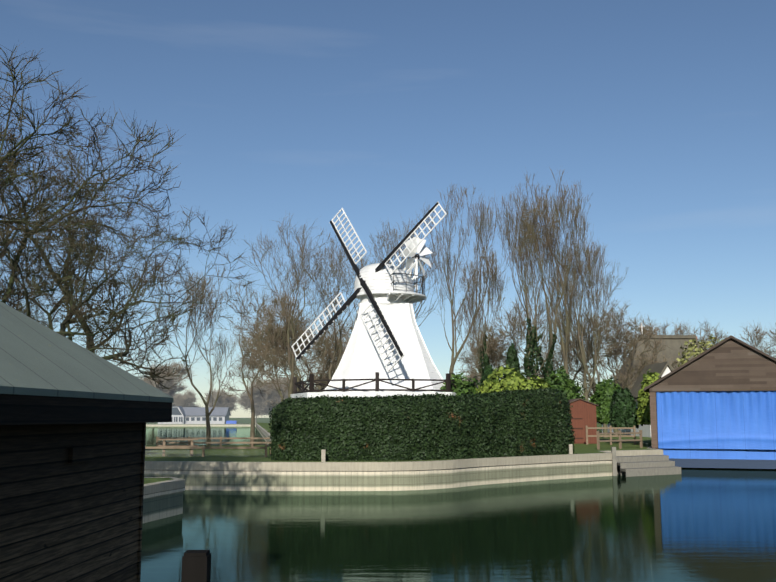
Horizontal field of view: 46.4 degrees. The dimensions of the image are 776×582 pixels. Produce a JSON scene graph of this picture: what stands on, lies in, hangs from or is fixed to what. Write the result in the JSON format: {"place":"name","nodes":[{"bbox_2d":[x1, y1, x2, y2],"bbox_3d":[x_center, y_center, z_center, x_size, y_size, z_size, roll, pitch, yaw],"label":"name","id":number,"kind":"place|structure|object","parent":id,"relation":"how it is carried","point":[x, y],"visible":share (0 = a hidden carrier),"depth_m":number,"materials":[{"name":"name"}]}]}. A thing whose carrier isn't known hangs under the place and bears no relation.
{"place":"outdoors","nodes":[
{"label":"outdoors","id":0,"kind":"place"},
{"bbox_2d":[0,40,200,390],"bbox_3d":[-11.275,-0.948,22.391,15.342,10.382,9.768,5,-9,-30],"label":"tree","id":1,"kind":"object","parent":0,"point":[83,245],"visible":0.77,"depth_m":23.06,"materials":[{"name":"brown plant"}]},
{"bbox_2d":[144,478,172,483],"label":"land","id":2,"kind":"structure","parent":0,"point":[149,480],"depth_m":27.18,"materials":[{"name":"green plant"}]},
{"bbox_2d":[143,477,184,522],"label":"quay","id":3,"kind":"structure","parent":0,"point":[162,499],"depth_m":25.76,"materials":[{"name":"grey concrete"}]},
{"bbox_2d":[158,406,236,423],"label":"club house","id":4,"kind":"structure","parent":0,"point":[193,415],"depth_m":287.57,"materials":[{"name":"white wood"}]},
{"bbox_2d":[146,424,255,425],"bbox_3d":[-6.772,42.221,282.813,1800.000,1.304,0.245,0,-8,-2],"label":"quay","id":5,"kind":"structure","parent":0,"point":[198,424],"depth_m":281.36,"materials":[{"name":"beige concrete"}]},
{"bbox_2d":[146,418,271,423],"bbox_3d":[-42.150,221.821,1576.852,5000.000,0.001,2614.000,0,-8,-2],"label":"land","id":6,"kind":"structure","parent":0,"point":[248,420],"depth_m":579.96,"materials":[{"name":"green plant"}]},
{"bbox_2d":[151,370,183,395],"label":"tree","id":7,"kind":"object","parent":6,"relation":"on","point":[170,383],"depth_m":315.93,"materials":[{"name":"brown plant"}]},
{"bbox_2d":[146,359,194,396],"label":"tree","id":8,"kind":"object","parent":7,"relation":"on","point":[177,379],"depth_m":318.11,"materials":[{"name":"plant"}]},
{"bbox_2d":[237,391,270,419],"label":"tree","id":9,"kind":"object","parent":6,"relation":"on","point":[244,401],"depth_m":323.66,"materials":[{"name":"grey plant"}]},
{"bbox_2d":[253,387,285,413],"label":"tree","id":10,"kind":"object","parent":6,"relation":"on","point":[267,398],"depth_m":298.33,"materials":[{"name":"plant"}]},
{"bbox_2d":[245,374,288,413],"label":"tree","id":11,"kind":"object","parent":10,"relation":"on","point":[271,394],"depth_m":297.98,"materials":[{"name":"grey plant"}]},
{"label":"tree","id":12,"kind":"object","parent":6,"relation":"on","visible":0},
{"bbox_2d":[140,373,176,405],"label":"tree","id":13,"kind":"object","parent":12,"relation":"on","point":[145,380],"depth_m":323.30,"materials":[{"name":"plant"}]},
{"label":"tree","id":14,"kind":"object","parent":6,"relation":"on","visible":0},
{"bbox_2d":[172,388,202,406],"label":"tree","id":15,"kind":"object","parent":14,"relation":"attached to","point":[188,399],"depth_m":310.25,"materials":[{"name":"grey plant"}]},
{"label":"tree","id":16,"kind":"object","parent":6,"relation":"on","visible":0},
{"bbox_2d":[203,386,238,414],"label":"tree","id":17,"kind":"object","parent":16,"relation":"on","point":[211,398],"depth_m":321.40,"materials":[{"name":"grey plant"}]},
{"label":"tree","id":18,"kind":"object","parent":6,"relation":"on","visible":0},
{"bbox_2d":[211,391,238,411],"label":"tree","id":19,"kind":"object","parent":18,"relation":"attached to","point":[228,401],"depth_m":307.96,"materials":[{"name":"grey plant"}]},
{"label":"tree","id":20,"kind":"object","parent":6,"relation":"on","visible":0},
{"bbox_2d":[260,376,308,415],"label":"tree","id":21,"kind":"object","parent":20,"relation":"on","point":[278,394],"depth_m":303.19,"materials":[{"name":"plant"}]},
{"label":"tree","id":22,"kind":"object","parent":6,"relation":"on","visible":0},
{"bbox_2d":[462,373,479,386],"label":"bank tree","id":23,"kind":"object","parent":22,"relation":"on","point":[471,378],"depth_m":307.13,"materials":[{"name":"plant"}]},
{"bbox_2d":[255,423,271,441],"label":"river quay","id":24,"kind":"structure","parent":0,"point":[263,432],"depth_m":124.99,"materials":[{"name":"grey concrete"}]},
{"bbox_2d":[144,453,611,490],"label":"quay","id":25,"kind":"structure","parent":0,"point":[317,476],"depth_m":35.74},
{"bbox_2d":[0,0,775,417],"label":"sky","id":26,"kind":"structure","parent":0,"point":[662,111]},
{"bbox_2d":[145,423,758,461],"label":"land","id":27,"kind":"structure","parent":0,"point":[229,455],"depth_m":45.34,"materials":[{"name":"green plant"}]},
{"bbox_2d":[0,122,257,372],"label":"tree","id":28,"kind":"object","parent":27,"relation":"on","point":[106,248],"visible":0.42,"depth_m":41.14,"materials":[{"name":"brown plant"}]},
{"bbox_2d":[158,439,197,455],"bbox_3d":[-9.677,7.202,41.693,1.800,0.779,1.730,2,-8,-13],"label":"picnic table","id":29,"kind":"object","parent":27,"relation":"on","point":[190,445],"visible":0.67,"depth_m":41.26,"materials":[{"name":"brown wood"}]},
{"bbox_2d":[146,265,250,445],"bbox_3d":[-11.964,3.984,56.118,4.399,11.526,6.612,-4,-9,24],"label":"tree","id":30,"kind":"object","parent":27,"relation":"on","point":[195,313],"depth_m":56.08,"materials":[{"name":"brown plant"}]},
{"bbox_2d":[149,262,250,392],"bbox_3d":[-11.921,2.279,56.291,5.294,9.054,6.641,-3,-8,20],"label":"spray tree","id":31,"kind":"object","parent":30,"relation":"attached to","point":[202,315],"visible":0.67,"depth_m":56.34,"materials":[{"name":"brown plant"}]},
{"bbox_2d":[147,449,263,456],"bbox_3d":[-11.045,7.214,40.472,11.200,0.380,0.400,0,-8,-2],"label":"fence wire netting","id":32,"kind":"object","parent":27,"relation":"on","point":[200,453],"depth_m":40.45,"materials":[{"name":"grey"}]},
{"bbox_2d":[145,445,266,456],"bbox_3d":[-11.044,7.198,40.428,11.297,0.600,0.122,0,-8,0],"label":"fence","id":33,"kind":"object","parent":27,"relation":"on","point":[203,447],"visible":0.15,"depth_m":40.37,"materials":[{"name":"brown wood"}]},
{"bbox_2d":[156,437,269,446],"bbox_3d":[-9.786,8.882,52.956,7.500,0.720,0.128,0,-8,-2],"label":"fence","id":34,"kind":"object","parent":27,"relation":"on","point":[220,442],"visible":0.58,"depth_m":52.91,"materials":[{"name":"brown wood"}]},
{"bbox_2d":[217,282,299,445],"bbox_3d":[-7.975,4.515,56.330,4.912,10.515,3.195,-3,-8,19],"label":"tree","id":35,"kind":"object","parent":27,"relation":"on","point":[249,305],"depth_m":56.56,"materials":[{"name":"brown plant"}]},
{"bbox_2d":[212,274,303,373],"bbox_3d":[-7.885,2.141,56.854,5.929,6.872,3.955,-2,-8,14],"label":"spray tree","id":36,"kind":"object","parent":35,"relation":"attached to","point":[257,317],"visible":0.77,"depth_m":56.72,"materials":[{"name":"brown plant"}]},
{"bbox_2d":[220,296,349,399],"bbox_3d":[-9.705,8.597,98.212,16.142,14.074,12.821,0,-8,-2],"label":"tree","id":37,"kind":"object","parent":27,"relation":"on","point":[271,373],"depth_m":96.47,"materials":[{"name":"plant"}]},
{"bbox_2d":[232,314,343,405],"bbox_3d":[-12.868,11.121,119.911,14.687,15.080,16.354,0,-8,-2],"label":"tree","id":38,"kind":"object","parent":27,"relation":"on","point":[286,363],"depth_m":118.62,"materials":[{"name":"brown plant"}]},
{"bbox_2d":[237,215,351,399],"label":"tree","id":39,"kind":"object","parent":27,"relation":"on","point":[308,258],"depth_m":65.50,"materials":[{"name":"brown plant"}]},
{"bbox_2d":[232,213,348,326],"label":"spray tree","id":40,"kind":"object","parent":39,"relation":"attached to","point":[294,261],"visible":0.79,"depth_m":65.17,"materials":[{"name":"brown plant"}]},
{"bbox_2d":[245,293,347,397],"bbox_3d":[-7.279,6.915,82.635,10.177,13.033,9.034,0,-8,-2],"label":"tree","id":41,"kind":"object","parent":27,"relation":"on","point":[296,346],"depth_m":82.44,"materials":[{"name":"brown plant"}]},
{"bbox_2d":[273,237,377,391],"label":"tree","id":42,"kind":"object","parent":27,"relation":"on","point":[336,270],"depth_m":69.68,"materials":[{"name":"brown plant"}]},
{"bbox_2d":[274,232,372,334],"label":"spray tree","id":43,"kind":"object","parent":42,"relation":"attached to","point":[324,268],"visible":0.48,"depth_m":69.62,"materials":[{"name":"brown plant"}]},
{"bbox_2d":[307,315,355,389],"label":"tree","id":44,"kind":"object","parent":27,"relation":"on","point":[333,345],"visible":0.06,"depth_m":97.54,"materials":[{"name":"brown plant"}]},
{"bbox_2d":[290,372,476,397],"bbox_3d":[-0.216,7.300,54.462,10.569,4.270,10.569,-4,-9,26],"label":"windmill base","id":45,"kind":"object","parent":27,"relation":"on","point":[303,393],"depth_m":50.13,"materials":[{"name":"white paint"}]},
{"bbox_2d":[323,237,444,391],"bbox_3d":[-0.216,1.284,55.300,7.908,10.021,7.902,0,-8,-2],"label":"windmill","id":46,"kind":"object","parent":45,"relation":"on","point":[396,297],"visible":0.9,"depth_m":53.09,"materials":[{"name":"white paint"}]},
{"bbox_2d":[291,202,446,370],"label":"windmill sails","id":47,"kind":"object","parent":46,"relation":"attached to","point":[363,284],"visible":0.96,"depth_m":53.65},
{"bbox_2d":[329,211,472,326],"bbox_3d":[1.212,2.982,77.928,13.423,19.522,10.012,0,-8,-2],"label":"tree","id":48,"kind":"object","parent":27,"relation":"on","point":[434,268],"depth_m":78.63,"materials":[{"name":"brown plant"}]},
{"bbox_2d":[383,218,436,317],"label":"tree","id":49,"kind":"object","parent":27,"relation":"on","point":[404,232],"depth_m":79.33,"materials":[{"name":"brown plant"}]},
{"bbox_2d":[382,217,440,288],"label":"spray tree","id":50,"kind":"object","parent":49,"relation":"attached to","point":[411,238],"visible":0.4,"depth_m":78.94,"materials":[{"name":"brown plant"}]},
{"bbox_2d":[268,387,576,460],"bbox_3d":[2.517,5.746,40.076,15.769,3.288,4.125,4,-9,-28],"label":"hedge","id":51,"kind":"object","parent":27,"relation":"on","point":[482,397],"depth_m":37.58,"materials":[{"name":"green plant"}]},
{"bbox_2d":[321,444,572,461],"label":"mooring posts","id":52,"kind":"object","parent":27,"relation":"on","point":[323,454],"visible":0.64,"depth_m":36.10,"materials":[{"name":"grey wood"}]},
{"bbox_2d":[440,372,479,395],"bbox_3d":[3.953,6.306,52.216,3.704,3.265,3.591,0,-8,-2],"label":"shrub","id":53,"kind":"object","parent":27,"relation":"on","point":[460,384],"depth_m":51.59,"materials":[{"name":"green plant"}]},
{"bbox_2d":[417,185,517,377],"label":"tree","id":54,"kind":"object","parent":27,"relation":"on","point":[479,234],"depth_m":72.25,"materials":[{"name":"brown plant"}]},
{"bbox_2d":[417,184,519,316],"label":"spray tree","id":55,"kind":"object","parent":54,"relation":"attached to","point":[473,205],"visible":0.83,"depth_m":72.48,"materials":[{"name":"brown plant"}]},
{"bbox_2d":[451,248,510,377],"bbox_3d":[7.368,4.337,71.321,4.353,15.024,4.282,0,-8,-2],"label":"tree","id":56,"kind":"object","parent":27,"relation":"on","point":[472,298],"depth_m":71.23,"materials":[{"name":"brown plant"}]},
{"bbox_2d":[477,335,489,374],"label":"ivy tree","id":57,"kind":"object","parent":27,"relation":"on","point":[485,362],"visible":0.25,"depth_m":71.08,"materials":[{"name":"green plant"}]},
{"bbox_2d":[479,364,496,387],"bbox_3d":[7.167,7.119,63.787,1.650,3.953,1.666,0,-8,-2],"label":"cypress","id":58,"kind":"object","parent":27,"relation":"on","point":[488,370],"visible":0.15,"depth_m":63.68,"materials":[{"name":"green plant"}]},
{"bbox_2d":[450,322,541,380],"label":"tree","id":59,"kind":"object","parent":27,"relation":"on","point":[489,354],"visible":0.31,"depth_m":99.53,"materials":[{"name":"brown plant"}]},
{"bbox_2d":[475,364,546,393],"bbox_3d":[6.896,5.904,50.845,4.347,3.541,3.847,0,-8,-2],"label":"shrub","id":60,"kind":"object","parent":27,"relation":"on","point":[516,380],"depth_m":50.42,"materials":[{"name":"plant"}]},
{"bbox_2d":[505,342,519,374],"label":"cypress","id":61,"kind":"object","parent":27,"relation":"on","point":[512,359],"visible":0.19,"depth_m":65.91,"materials":[{"name":"green plant"}]},
{"bbox_2d":[481,190,569,379],"bbox_3d":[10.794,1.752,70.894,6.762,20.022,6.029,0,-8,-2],"label":"tree","id":62,"kind":"object","parent":27,"relation":"on","point":[528,260],"depth_m":71.42,"materials":[{"name":"brown plant"}]},
{"bbox_2d":[523,316,542,379],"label":"ivy tree","id":63,"kind":"object","parent":27,"relation":"on","point":[531,354],"visible":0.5,"depth_m":70.33,"materials":[{"name":"green plant"}]},
{"bbox_2d":[530,375,550,387],"bbox_3d":[10.264,7.514,62.275,3.201,3.527,2.925,0,-8,-2],"label":"shrub","id":64,"kind":"object","parent":27,"relation":"on","point":[544,383],"depth_m":62.29,"materials":[{"name":"green plant"}]},
{"bbox_2d":[493,169,593,375],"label":"tree","id":65,"kind":"object","parent":27,"relation":"on","point":[551,237],"depth_m":71.79,"materials":[{"name":"brown plant"}]},
{"bbox_2d":[536,330,556,381],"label":"ivy tree","id":66,"kind":"object","parent":27,"relation":"on","point":[546,367],"visible":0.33,"depth_m":71.22,"materials":[{"name":"green plant"}]},
{"bbox_2d":[486,297,625,379],"bbox_3d":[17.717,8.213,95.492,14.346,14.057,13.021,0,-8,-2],"label":"tree","id":67,"kind":"object","parent":27,"relation":"on","point":[520,332],"depth_m":95.08,"materials":[{"name":"brown plant"}]},
{"bbox_2d":[521,181,592,378],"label":"tree","id":68,"kind":"object","parent":27,"relation":"on","point":[559,283],"depth_m":72.34,"materials":[{"name":"brown plant"}]},
{"bbox_2d":[526,182,588,331],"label":"spray tree","id":69,"kind":"object","parent":68,"relation":"attached to","point":[559,241],"visible":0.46,"depth_m":72.63,"materials":[{"name":"brown plant"}]},
{"bbox_2d":[539,366,586,402],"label":"shrub","id":70,"kind":"object","parent":27,"relation":"on","point":[563,379],"depth_m":66.36,"materials":[{"name":"green plant"}]},
{"bbox_2d":[533,261,627,437],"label":"tree","id":71,"kind":"object","parent":27,"relation":"on","point":[584,320],"depth_m":77.82,"materials":[{"name":"brown plant"}]},
{"bbox_2d":[537,259,629,382],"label":"spray tree","id":72,"kind":"object","parent":71,"relation":"attached to","point":[582,304],"visible":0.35,"depth_m":77.89,"materials":[{"name":"brown plant"}]},
{"bbox_2d":[569,398,597,443],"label":"garden shed","id":73,"kind":"structure","parent":27,"relation":"on","point":[583,413],"depth_m":60.59,"materials":[{"name":"wood"}]},
{"bbox_2d":[556,217,613,400],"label":"tree","id":74,"kind":"object","parent":27,"relation":"on","point":[589,258],"depth_m":74.81,"materials":[{"name":"brown plant"}]},
{"bbox_2d":[553,209,614,337],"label":"spray tree","id":75,"kind":"object","parent":74,"relation":"attached to","point":[587,268],"visible":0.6,"depth_m":75.27,"materials":[{"name":"brown plant"}]},
{"bbox_2d":[541,320,653,399],"bbox_3d":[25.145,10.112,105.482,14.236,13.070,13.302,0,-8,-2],"label":"tree","id":76,"kind":"object","parent":27,"relation":"on","point":[559,342],"depth_m":104.90,"materials":[{"name":"brown plant"}]},
{"bbox_2d":[589,376,621,424],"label":"shrub","id":77,"kind":"object","parent":27,"relation":"on","point":[604,388],"depth_m":65.16,"materials":[{"name":"green plant"}]},
{"bbox_2d":[586,426,635,444],"bbox_3d":[14.284,9.295,58.057,3.135,1.310,0.137,-1,-8,4],"label":"fence","id":78,"kind":"object","parent":27,"relation":"on","point":[610,428],"visible":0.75,"depth_m":58.03,"materials":[{"name":"brown wood"}]},
{"bbox_2d":[596,430,642,449],"bbox_3d":[13.035,8.389,50.831,4.030,1.110,0.120,6,-10,-39],"label":"fence","id":79,"kind":"object","parent":27,"relation":"on","point":[619,432],"visible":0.83,"depth_m":50.78,"materials":[{"name":"brown wood"}]},
{"bbox_2d":[609,387,638,428],"bbox_3d":[15.730,7.788,60.402,1.955,2.803,2.035,0,-8,-2],"label":"bush","id":80,"kind":"object","parent":27,"relation":"on","point":[621,410],"depth_m":59.78,"materials":[{"name":"green plant"}]},
{"bbox_2d":[573,305,679,434],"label":"tree","id":81,"kind":"object","parent":27,"relation":"on","point":[618,344],"depth_m":87.88,"materials":[{"name":"brown plant"}]},
{"bbox_2d":[572,298,693,388],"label":"spray tree","id":82,"kind":"object","parent":81,"relation":"attached to","point":[627,347],"visible":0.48,"depth_m":88.16,"materials":[{"name":"brown plant"}]},
{"bbox_2d":[600,445,662,455],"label":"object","id":83,"kind":"structure","parent":27,"relation":"on","point":[638,452],"depth_m":48.28,"materials":[{"name":"beige concrete"}]},
{"bbox_2d":[636,369,661,425],"bbox_3d":[17.384,6.949,59.053,2.470,3.783,2.800,0,-8,-2],"label":"shrub","id":84,"kind":"object","parent":27,"relation":"on","point":[643,414],"depth_m":58.59,"materials":[{"name":"green plant"}]},
{"bbox_2d":[628,314,734,349],"bbox_3d":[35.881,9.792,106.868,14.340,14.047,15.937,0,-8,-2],"label":"tree","id":85,"kind":"object","parent":27,"relation":"on","point":[686,331],"visible":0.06,"depth_m":108.66,"materials":[{"name":"brown plant"}]},
{"bbox_2d":[676,334,722,366],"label":"bush","id":86,"kind":"object","parent":27,"relation":"on","point":[691,347],"visible":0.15,"depth_m":87.00,"materials":[{"name":"yellow plant"}]},
{"bbox_2d":[644,335,775,448],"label":"boathouse","id":87,"kind":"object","parent":27,"relation":"on","point":[731,363],"visible":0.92,"depth_m":50.53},
{"bbox_2d":[656,391,775,468],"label":"boathouse curtain","id":88,"kind":"object","parent":87,"relation":"attached to","point":[711,429],"visible":0.98,"depth_m":50.33,"materials":[{"name":"blue fabric"}]},
{"bbox_2d":[740,320,775,357],"bbox_3d":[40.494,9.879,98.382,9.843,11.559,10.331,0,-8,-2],"label":"tree","id":89,"kind":"object","parent":27,"relation":"on","point":[760,340],"visible":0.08,"depth_m":96.69,"materials":[{"name":"brown plant"}]},
{"bbox_2d":[140,426,775,581],"bbox_3d":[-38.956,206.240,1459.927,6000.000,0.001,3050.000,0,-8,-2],"label":"water","id":90,"kind":"structure","parent":0,"point":[702,525],"depth_m":22.79,"materials":[{"name":"green liquid"}]},
{"bbox_2d":[0,301,173,581],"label":"boat shed","id":91,"kind":"object","parent":90,"relation":"on","point":[75,418],"visible":1,"depth_m":10.37,"materials":[{"name":"brown wood"}]},
{"bbox_2d":[181,550,210,581],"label":"mooring post","id":92,"kind":"object","parent":90,"relation":"in","point":[196,565],"visible":1,"depth_m":6.88,"materials":[{"name":"brown wood"}]},
{"bbox_2d":[611,447,680,476],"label":"landing steps","id":93,"kind":"structure","parent":90,"relation":"in","point":[641,465],"depth_m":45.34,"materials":[{"name":"grey concrete"}]},
{"bbox_2d":[602,323,704,436],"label":"thatched house","id":94,"kind":"structure","parent":0,"point":[673,343],"depth_m":95.79,"materials":[{"name":"brick"}]}
]}

